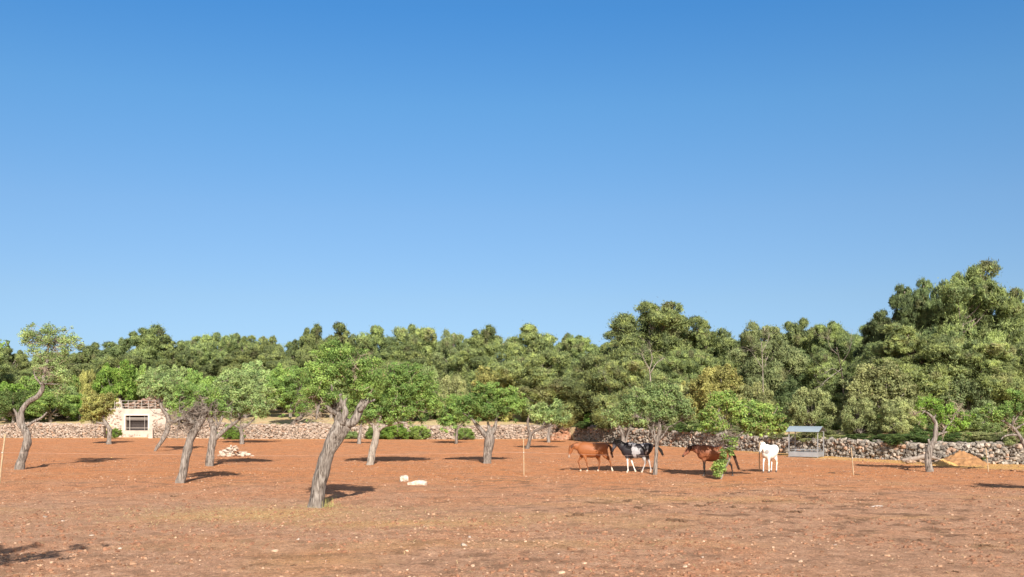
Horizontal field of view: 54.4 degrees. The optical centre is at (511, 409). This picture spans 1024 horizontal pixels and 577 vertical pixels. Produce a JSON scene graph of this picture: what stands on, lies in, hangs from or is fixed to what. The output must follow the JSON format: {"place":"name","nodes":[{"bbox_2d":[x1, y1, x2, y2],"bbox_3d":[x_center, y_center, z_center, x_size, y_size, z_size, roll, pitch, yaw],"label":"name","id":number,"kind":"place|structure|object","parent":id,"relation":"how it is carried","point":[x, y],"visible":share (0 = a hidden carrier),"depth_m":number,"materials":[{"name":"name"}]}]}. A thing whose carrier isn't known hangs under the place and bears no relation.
{"place":"outdoors","nodes":[
{"label":"outdoors","id":0,"kind":"place"},
{"bbox_2d":[0,407,1009,443],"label":"terrain","id":1,"kind":"structure","parent":0,"point":[273,418],"depth_m":107.94,"materials":[{"name":"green plant"}]},
{"bbox_2d":[0,348,20,383],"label":"pine tree","id":2,"kind":"object","parent":1,"relation":"on","point":[9,378],"visible":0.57,"depth_m":128.45,"materials":[{"name":"green plant"}]},
{"bbox_2d":[0,381,30,420],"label":"shrub","id":3,"kind":"object","parent":1,"relation":"on","point":[11,387],"visible":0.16,"depth_m":112.61,"materials":[{"name":"green plant"}]},
{"bbox_2d":[0,387,32,422],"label":"round tree","id":4,"kind":"object","parent":1,"relation":"on","point":[9,401],"visible":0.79,"depth_m":107.99,"materials":[{"name":"green plant"}]},
{"bbox_2d":[1,346,32,381],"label":"pine tree","id":5,"kind":"object","parent":1,"relation":"on","point":[20,360],"visible":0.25,"depth_m":139.21,"materials":[{"name":"green plant"}]},
{"bbox_2d":[17,374,50,418],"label":"shrub","id":6,"kind":"object","parent":1,"relation":"on","point":[32,387],"visible":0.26,"depth_m":117.19,"materials":[{"name":"green plant"}]},
{"bbox_2d":[0,363,88,390],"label":"pine tree","id":7,"kind":"object","parent":1,"relation":"on","point":[28,373],"visible":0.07,"depth_m":123.91,"materials":[{"name":"green plant"}]},
{"bbox_2d":[21,389,79,421],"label":"round tree","id":8,"kind":"object","parent":1,"relation":"on","point":[48,403],"visible":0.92,"depth_m":108.81,"materials":[{"name":"green plant"}]},
{"bbox_2d":[37,385,81,420],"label":"shrub","id":9,"kind":"object","parent":1,"relation":"on","point":[72,390],"visible":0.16,"depth_m":113.55,"materials":[{"name":"green plant"}]},
{"bbox_2d":[70,369,96,396],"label":"shrub","id":10,"kind":"object","parent":1,"relation":"on","point":[84,378],"visible":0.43,"depth_m":120.11,"materials":[{"name":"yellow plant"}]},
{"bbox_2d":[68,342,100,380],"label":"pine tree","id":11,"kind":"object","parent":1,"relation":"on","point":[87,354],"visible":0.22,"depth_m":136.54,"materials":[{"name":"green plant"}]},
{"bbox_2d":[67,354,156,408],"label":"pine tree","id":12,"kind":"object","parent":1,"relation":"on","point":[137,361],"visible":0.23,"depth_m":123.03,"materials":[{"name":"green plant"}]},
{"bbox_2d":[92,359,137,408],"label":"round tree","id":13,"kind":"object","parent":1,"relation":"on","point":[123,381],"visible":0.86,"depth_m":115.05,"materials":[{"name":"green plant"}]},
{"bbox_2d":[90,323,170,408],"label":"pine tree","id":14,"kind":"object","parent":1,"relation":"on","point":[147,343],"visible":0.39,"depth_m":130.14,"materials":[{"name":"green plant"}]},
{"bbox_2d":[137,364,190,408],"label":"round tree","id":15,"kind":"object","parent":1,"relation":"on","point":[174,370],"visible":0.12,"depth_m":115.76,"materials":[{"name":"green plant"}]},
{"bbox_2d":[145,332,188,408],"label":"pine tree","id":16,"kind":"object","parent":1,"relation":"on","point":[169,342],"visible":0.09,"depth_m":132.41,"materials":[{"name":"green plant"}]},
{"bbox_2d":[153,348,200,375],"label":"pine tree","id":17,"kind":"object","parent":1,"relation":"on","point":[185,358],"visible":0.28,"depth_m":124.07,"materials":[{"name":"green plant"}]},
{"bbox_2d":[181,368,217,404],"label":"round tree","id":18,"kind":"object","parent":1,"relation":"on","point":[196,379],"visible":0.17,"depth_m":112.33,"materials":[{"name":"green plant"}]},
{"bbox_2d":[184,332,242,376],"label":"pine tree","id":19,"kind":"object","parent":1,"relation":"on","point":[206,347],"visible":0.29,"depth_m":133.39,"materials":[{"name":"green plant"}]},
{"bbox_2d":[191,345,261,378],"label":"pine tree","id":20,"kind":"object","parent":1,"relation":"on","point":[235,358],"visible":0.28,"depth_m":123.79,"materials":[{"name":"green plant"}]},
{"bbox_2d":[228,332,264,358],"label":"pine tree","id":21,"kind":"object","parent":1,"relation":"on","point":[245,340],"visible":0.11,"depth_m":137.74,"materials":[{"name":"green plant"}]},
{"bbox_2d":[217,360,276,418],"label":"round tree","id":22,"kind":"object","parent":1,"relation":"on","point":[251,370],"visible":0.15,"depth_m":111.59,"materials":[{"name":"green plant"}]},
{"bbox_2d":[253,335,285,409],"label":"pine tree","id":23,"kind":"object","parent":1,"relation":"on","point":[269,346],"visible":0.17,"depth_m":134.94,"materials":[{"name":"green plant"}]},
{"bbox_2d":[251,352,296,412],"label":"pine tree","id":24,"kind":"object","parent":1,"relation":"on","point":[270,362],"visible":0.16,"depth_m":122.56,"materials":[{"name":"green plant"}]},
{"bbox_2d":[266,362,309,416],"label":"round tree","id":25,"kind":"object","parent":1,"relation":"on","point":[277,372],"visible":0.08,"depth_m":110.46,"materials":[{"name":"green plant"}]},
{"bbox_2d":[284,322,322,403],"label":"pine tree","id":26,"kind":"object","parent":1,"relation":"on","point":[308,341],"visible":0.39,"depth_m":133.39,"materials":[{"name":"green plant"}]},
{"bbox_2d":[317,321,363,400],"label":"pine tree","id":27,"kind":"object","parent":1,"relation":"on","point":[342,332],"visible":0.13,"depth_m":131.17,"materials":[{"name":"green plant"}]},
{"bbox_2d":[353,324,398,363],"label":"pine tree","id":28,"kind":"object","parent":1,"relation":"on","point":[376,337],"visible":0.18,"depth_m":127.66,"materials":[{"name":"green plant"}]},
{"bbox_2d":[360,342,412,369],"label":"pine tree","id":29,"kind":"object","parent":1,"relation":"on","point":[394,354],"visible":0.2,"depth_m":117.97,"materials":[{"name":"green plant"}]},
{"bbox_2d":[386,323,447,370],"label":"pine tree","id":30,"kind":"object","parent":1,"relation":"on","point":[424,341],"visible":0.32,"depth_m":127.88,"materials":[{"name":"green plant"}]},
{"bbox_2d":[416,362,438,419],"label":"shrub","id":31,"kind":"object","parent":1,"relation":"on","point":[435,376],"visible":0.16,"depth_m":109.59,"materials":[{"name":"green plant"}]},
{"bbox_2d":[400,350,465,393],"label":"pine tree","id":32,"kind":"object","parent":1,"relation":"on","point":[418,357],"visible":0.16,"depth_m":116.60,"materials":[{"name":"green plant"}]},
{"bbox_2d":[432,328,467,375],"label":"pine tree","id":33,"kind":"object","parent":1,"relation":"on","point":[448,340],"visible":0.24,"depth_m":127.89,"materials":[{"name":"green plant"}]},
{"bbox_2d":[435,375,470,419],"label":"shrub","id":34,"kind":"object","parent":1,"relation":"on","point":[445,387],"visible":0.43,"depth_m":107.04,"materials":[{"name":"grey plant"}]},
{"bbox_2d":[448,324,504,375],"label":"pine tree","id":35,"kind":"object","parent":1,"relation":"on","point":[488,340],"visible":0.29,"depth_m":121.54,"materials":[{"name":"green plant"}]},
{"bbox_2d":[444,347,521,394],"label":"pine tree","id":36,"kind":"object","parent":1,"relation":"on","point":[477,357],"visible":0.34,"depth_m":112.22,"materials":[{"name":"green plant"}]},
{"bbox_2d":[470,365,521,421],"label":"shrub","id":37,"kind":"object","parent":1,"relation":"on","point":[487,376],"visible":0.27,"depth_m":106.93,"materials":[{"name":"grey plant"}]},
{"bbox_2d":[494,322,557,381],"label":"pine tree","id":38,"kind":"object","parent":1,"relation":"on","point":[531,338],"visible":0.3,"depth_m":117.56,"materials":[{"name":"green plant"}]},
{"bbox_2d":[489,349,575,423],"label":"pine tree","id":39,"kind":"object","parent":1,"relation":"on","point":[538,371],"visible":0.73,"depth_m":102.91,"materials":[{"name":"green plant"}]},
{"bbox_2d":[544,344,617,422],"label":"pine tree","id":40,"kind":"object","parent":1,"relation":"on","point":[578,392],"visible":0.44,"depth_m":96.53,"materials":[{"name":"green plant"}]},
{"bbox_2d":[556,335,607,378],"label":"pine tree","id":41,"kind":"object","parent":1,"relation":"on","point":[577,346],"visible":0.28,"depth_m":110.23,"materials":[{"name":"green plant"}]},
{"bbox_2d":[587,356,669,429],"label":"pine tree","id":42,"kind":"object","parent":1,"relation":"on","point":[635,372],"visible":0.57,"depth_m":87.09,"materials":[{"name":"green plant"}]},
{"bbox_2d":[576,300,695,397],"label":"pine tree","id":43,"kind":"object","parent":1,"relation":"on","point":[654,320],"visible":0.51,"depth_m":93.50,"materials":[{"name":"green plant"}]},
{"bbox_2d":[651,350,704,421],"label":"pine tree","id":44,"kind":"object","parent":1,"relation":"on","point":[680,364],"visible":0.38,"depth_m":88.26,"materials":[{"name":"green plant"}]},
{"bbox_2d":[684,348,720,407],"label":"pine tree","id":45,"kind":"object","parent":1,"relation":"on","point":[703,360],"visible":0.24,"depth_m":89.63,"materials":[{"name":"green plant"}]},
{"bbox_2d":[683,315,743,369],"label":"pine tree","id":46,"kind":"object","parent":1,"relation":"on","point":[715,341],"visible":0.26,"depth_m":93.98,"materials":[{"name":"green plant"}]},
{"bbox_2d":[681,363,751,422],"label":"shrub","id":47,"kind":"object","parent":1,"relation":"on","point":[725,377],"visible":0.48,"depth_m":81.10,"materials":[{"name":"green plant"}]},
{"bbox_2d":[732,381,776,416],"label":"shrub","id":48,"kind":"object","parent":1,"relation":"on","point":[756,393],"visible":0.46,"depth_m":79.46,"materials":[{"name":"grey plant"}]},
{"bbox_2d":[726,320,811,403],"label":"pine tree","id":49,"kind":"object","parent":1,"relation":"on","point":[749,371],"visible":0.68,"depth_m":83.10,"materials":[{"name":"green plant"}]},
{"bbox_2d":[776,317,813,365],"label":"pine tree","id":50,"kind":"object","parent":1,"relation":"on","point":[798,335],"visible":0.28,"depth_m":94.71,"materials":[{"name":"green plant"}]},
{"bbox_2d":[767,348,839,412],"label":"pine tree","id":51,"kind":"object","parent":1,"relation":"on","point":[794,383],"visible":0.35,"depth_m":82.42,"materials":[{"name":"green plant"}]},
{"bbox_2d":[782,386,838,429],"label":"shrub","id":52,"kind":"object","parent":1,"relation":"on","point":[820,401],"visible":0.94,"depth_m":69.73,"materials":[{"name":"green plant"}]},
{"bbox_2d":[792,429,840,441],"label":"shrub","id":53,"kind":"object","parent":1,"relation":"on","point":[800,435],"visible":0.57,"depth_m":65.49,"materials":[{"name":"green plant"}]},
{"bbox_2d":[805,351,853,415],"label":"pine tree","id":54,"kind":"object","parent":1,"relation":"on","point":[825,361],"visible":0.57,"depth_m":80.89,"materials":[{"name":"green plant"}]},
{"bbox_2d":[807,320,862,371],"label":"pine tree","id":55,"kind":"object","parent":1,"relation":"on","point":[839,335],"visible":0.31,"depth_m":91.04,"materials":[{"name":"green plant"}]},
{"bbox_2d":[836,397,878,434],"bbox_3d":[22.702,0.614,65.199,2.605,2.970,3.012,0,0,8],"label":"shrub","id":56,"kind":"object","parent":1,"relation":"on","point":[867,417],"visible":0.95,"depth_m":64.68,"materials":[{"name":"green plant"}]},
{"bbox_2d":[843,340,882,404],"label":"pine tree","id":57,"kind":"object","parent":1,"relation":"on","point":[857,362],"visible":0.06,"depth_m":77.36,"materials":[{"name":"green plant"}]},
{"bbox_2d":[845,309,892,375],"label":"pine tree","id":58,"kind":"object","parent":1,"relation":"on","point":[870,327],"visible":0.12,"depth_m":83.47,"materials":[{"name":"green plant"}]},
{"bbox_2d":[833,359,929,429],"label":"shrub","id":59,"kind":"object","parent":1,"relation":"on","point":[886,378],"visible":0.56,"depth_m":67.36,"materials":[{"name":"green plant"}]},
{"bbox_2d":[874,398,926,433],"bbox_3d":[24.690,0.531,63.523,2.921,2.524,3.474,0,0,1],"label":"shrub","id":60,"kind":"object","parent":1,"relation":"on","point":[891,412],"visible":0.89,"depth_m":62.75,"materials":[{"name":"green plant"}]},
{"bbox_2d":[883,433,926,445],"bbox_3d":[23.390,1.802,59.546,2.481,0.859,2.451,0,0,6],"label":"shrub","id":61,"kind":"object","parent":1,"relation":"on","point":[896,439],"visible":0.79,"depth_m":58.99,"materials":[{"name":"green plant"}]},
{"bbox_2d":[887,283,934,353],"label":"pine tree","id":62,"kind":"object","parent":1,"relation":"on","point":[900,301],"visible":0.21,"depth_m":77.49,"materials":[{"name":"green plant"}]},
{"bbox_2d":[855,322,994,415],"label":"pine tree","id":63,"kind":"object","parent":1,"relation":"on","point":[930,354],"visible":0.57,"depth_m":68.83,"materials":[{"name":"green plant"}]},
{"bbox_2d":[910,276,942,413],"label":"pine tree","id":64,"kind":"object","parent":1,"relation":"on","point":[929,307],"visible":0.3,"depth_m":77.17,"materials":[{"name":"green plant"}]},
{"bbox_2d":[904,431,955,442],"bbox_3d":[24.802,1.701,58.897,2.566,0.893,2.967,0,0,-12],"label":"shrub","id":65,"kind":"object","parent":1,"relation":"on","point":[924,435],"visible":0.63,"depth_m":58.50,"materials":[{"name":"green plant"}]},
{"bbox_2d":[873,257,1023,363],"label":"pine tree","id":66,"kind":"object","parent":1,"relation":"on","point":[989,292],"visible":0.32,"depth_m":74.77,"materials":[{"name":"green plant"}]},
{"bbox_2d":[942,263,995,341],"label":"pine tree","id":67,"kind":"object","parent":1,"relation":"on","point":[973,330],"visible":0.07,"depth_m":76.09,"materials":[{"name":"green plant"}]},
{"bbox_2d":[945,374,999,420],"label":"shrub","id":68,"kind":"object","parent":1,"relation":"on","point":[984,401],"visible":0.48,"depth_m":67.07,"materials":[{"name":"green plant"}]},
{"bbox_2d":[951,431,995,442],"bbox_3d":[26.812,1.657,57.999,2.802,0.871,2.769,0,0,-10],"label":"shrub","id":69,"kind":"object","parent":1,"relation":"on","point":[976,434],"visible":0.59,"depth_m":57.24,"materials":[{"name":"green plant"}]},
{"bbox_2d":[924,337,1023,414],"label":"pine tree","id":70,"kind":"object","parent":1,"relation":"on","point":[983,353],"visible":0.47,"depth_m":66.83,"materials":[{"name":"green plant"}]},
{"bbox_2d":[965,406,1014,432],"bbox_3d":[29.585,0.719,61.956,3.687,1.927,3.100,0,0,38],"label":"shrub","id":71,"kind":"object","parent":1,"relation":"on","point":[980,421],"visible":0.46,"depth_m":61.30,"materials":[{"name":"green plant"}]},
{"bbox_2d":[972,282,1023,359],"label":"pine tree","id":72,"kind":"object","parent":1,"relation":"on","point":[1014,306],"visible":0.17,"depth_m":74.33,"materials":[{"name":"green plant"}]},
{"bbox_2d":[995,344,1023,400],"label":"pine tree","id":73,"kind":"object","parent":1,"relation":"on","point":[1019,385],"visible":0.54,"depth_m":66.28,"materials":[{"name":"green plant"}]},
{"bbox_2d":[0,437,1023,576],"bbox_3d":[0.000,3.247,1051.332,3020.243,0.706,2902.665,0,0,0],"label":"ground","id":74,"kind":"structure","parent":0,"point":[277,453],"depth_m":29.32,"materials":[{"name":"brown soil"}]},
{"bbox_2d":[13,321,84,469],"bbox_3d":[-23.167,-0.566,49.438,3.728,7.623,2.746,0,0,0],"label":"almond tree","id":75,"kind":"object","parent":74,"relation":"on","point":[57,376],"visible":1,"depth_m":49.41,"materials":[{"name":"green plant"}]},
{"bbox_2d":[0,422,105,437],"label":"dry stone wall","id":76,"kind":"structure","parent":74,"relation":"on","point":[52,430],"depth_m":105.22,"materials":[{"name":"beige stone"}]},
{"bbox_2d":[79,391,120,443],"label":"almond tree","id":77,"kind":"object","parent":74,"relation":"on","point":[95,409],"visible":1,"depth_m":85.83,"materials":[{"name":"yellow plant"}]},
{"bbox_2d":[107,397,182,436],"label":"outbuilding","id":78,"kind":"structure","parent":74,"relation":"on","point":[135,422],"depth_m":108.25,"materials":[{"name":"paint"}]},
{"bbox_2d":[134,371,194,450],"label":"almond tree","id":79,"kind":"object","parent":74,"relation":"on","point":[161,384],"visible":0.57,"depth_m":71.43,"materials":[{"name":"green plant"}]},
{"bbox_2d":[143,378,232,482],"bbox_3d":[-13.134,0.970,40.604,3.743,4.554,1.985,0,0,0],"label":"almond tree","id":80,"kind":"object","parent":74,"relation":"on","point":[204,395],"visible":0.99,"depth_m":40.46,"materials":[{"name":"green plant"}]},
{"bbox_2d":[197,368,276,465],"bbox_3d":[-14.796,0.504,52.846,4.425,5.491,2.419,0,0,0],"label":"almond tree","id":81,"kind":"object","parent":74,"relation":"on","point":[248,399],"visible":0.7,"depth_m":52.61,"materials":[{"name":"green plant"}]},
{"bbox_2d":[215,372,278,443],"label":"almond tree","id":82,"kind":"object","parent":74,"relation":"on","point":[266,390],"visible":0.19,"depth_m":86.03,"materials":[{"name":"green plant"}]},
{"bbox_2d":[264,367,323,438],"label":"almond tree","id":83,"kind":"object","parent":74,"relation":"on","point":[288,391],"visible":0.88,"depth_m":101.13,"materials":[{"name":"green plant"}]},
{"bbox_2d":[288,337,389,507],"bbox_3d":[-5.308,0.506,30.636,3.123,5.497,1.832,0,0,-16],"label":"almond tree","id":84,"kind":"object","parent":74,"relation":"on","point":[335,361],"visible":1,"depth_m":30.38,"materials":[{"name":"green plant"}]},
{"bbox_2d":[153,421,558,438],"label":"dry stone wall","id":85,"kind":"structure","parent":74,"relation":"on","point":[319,430],"depth_m":101.41,"materials":[{"name":"beige stone"}]},
{"bbox_2d":[346,359,443,464],"bbox_3d":[-6.442,0.244,54.456,5.554,6.070,3.058,0,0,0],"label":"almond tree","id":86,"kind":"object","parent":74,"relation":"on","point":[403,391],"visible":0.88,"depth_m":54.05,"materials":[{"name":"green plant"}]},
{"bbox_2d":[380,424,409,439],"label":"hedge bush","id":87,"kind":"object","parent":74,"relation":"on","point":[394,431],"visible":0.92,"depth_m":100.02,"materials":[{"name":"green plant"}]},
{"bbox_2d":[406,425,430,439],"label":"hedge bush","id":88,"kind":"object","parent":74,"relation":"on","point":[415,431],"visible":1,"depth_m":100.27,"materials":[{"name":"green plant"}]},
{"bbox_2d":[436,392,470,443],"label":"almond tree","id":89,"kind":"object","parent":74,"relation":"on","point":[446,418],"visible":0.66,"depth_m":87.21,"materials":[{"name":"green plant"}]},
{"bbox_2d":[451,381,529,463],"bbox_3d":[-1.196,0.790,55.451,4.446,4.920,2.474,0,0,0],"label":"almond tree","id":90,"kind":"object","parent":74,"relation":"on","point":[489,401],"visible":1,"depth_m":55.16,"materials":[{"name":"green plant"}]},
{"bbox_2d":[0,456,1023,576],"bbox_3d":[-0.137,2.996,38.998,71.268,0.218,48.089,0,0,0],"label":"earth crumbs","id":91,"kind":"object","parent":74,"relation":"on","point":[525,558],"visible":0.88,"depth_m":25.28,"materials":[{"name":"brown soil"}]},
{"bbox_2d":[521,398,571,448],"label":"almond tree","id":92,"kind":"object","parent":74,"relation":"on","point":[552,415],"visible":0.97,"depth_m":75.44,"materials":[{"name":"green plant"}]},
{"bbox_2d":[568,442,613,470],"bbox_3d":[3.818,2.282,48.259,2.204,1.459,0.593,0,0,0],"label":"horse","id":93,"kind":"object","parent":74,"relation":"on","point":[596,450],"visible":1,"depth_m":48.09},
{"bbox_2d":[599,403,639,442],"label":"almond tree","id":94,"kind":"object","parent":74,"relation":"on","point":[606,415],"visible":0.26,"depth_m":83.44,"materials":[{"name":"green plant"}]},
{"bbox_2d":[612,439,663,472],"bbox_3d":[5.949,2.187,47.042,2.499,1.600,0.593,0,0,0],"label":"horse","id":95,"kind":"object","parent":74,"relation":"on","point":[636,450],"visible":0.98,"depth_m":46.88},
{"bbox_2d":[607,377,698,474],"bbox_3d":[6.408,0.867,45.541,3.938,4.723,2.519,0,0,25],"label":"almond tree","id":96,"kind":"object","parent":74,"relation":"on","point":[654,401],"visible":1,"depth_m":45.30,"materials":[{"name":"green plant"}]},
{"bbox_2d":[682,444,740,475],"bbox_3d":[8.893,2.263,44.429,2.618,1.434,0.580,0,0,0],"label":"horse","id":97,"kind":"object","parent":74,"relation":"on","point":[705,453],"visible":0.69,"depth_m":44.27},
{"bbox_2d":[696,390,788,478],"bbox_3d":[9.885,1.179,42.770,3.959,4.114,1.654,0,0,0],"label":"almond tree","id":98,"kind":"object","parent":74,"relation":"on","point":[754,415],"visible":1,"depth_m":42.53,"materials":[{"name":"green plant"}]},
{"bbox_2d":[759,441,778,472],"bbox_3d":[12.150,2.236,47.157,0.556,1.518,2.011,0,0,38],"label":"horse","id":99,"kind":"object","parent":74,"relation":"on","point":[769,452],"visible":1,"depth_m":46.90},
{"bbox_2d":[573,425,981,461],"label":"dry stone wall","id":100,"kind":"structure","parent":74,"relation":"on","point":[861,448],"depth_m":65.97,"materials":[{"name":"grey stone"}]},
{"bbox_2d":[786,426,826,457],"bbox_3d":[18.486,2.002,62.547,2.090,1.947,1.660,0,0,34],"label":"hay feeder","id":101,"kind":"object","parent":74,"relation":"on","point":[817,453],"visible":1,"depth_m":62.25,"materials":[{"name":"metal"}]},
{"bbox_2d":[908,394,976,471],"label":"almond tree","id":102,"kind":"object","parent":74,"relation":"on","point":[960,420],"visible":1,"depth_m":48.21,"materials":[{"name":"green plant"}]},
{"bbox_2d":[944,450,989,465],"bbox_3d":[24.830,2.679,54.986,3.786,0.938,2.650,0,0,0],"label":"sand mound","id":103,"kind":"object","parent":74,"relation":"on","point":[967,459],"visible":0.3,"depth_m":54.50,"materials":[{"name":"beige sand"}]},
{"bbox_2d":[976,440,1023,464],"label":"dry stone wall","id":104,"kind":"structure","parent":74,"relation":"on","point":[1010,454],"depth_m":55.11,"materials":[{"name":"grey stone"}]},
{"bbox_2d":[979,388,1023,447],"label":"almond tree","id":105,"kind":"object","parent":74,"relation":"on","point":[1005,413],"visible":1,"depth_m":47.71,"materials":[{"name":"green plant"}]},
{"bbox_2d":[0,0,1023,360],"label":"sky","id":106,"kind":"structure","parent":0,"point":[259,168],"materials":[{"name":"blue"}]},
{"bbox_2d":[6,457,1023,576],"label":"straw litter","id":107,"kind":"object","parent":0,"point":[356,520],"visible":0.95,"depth_m":27.68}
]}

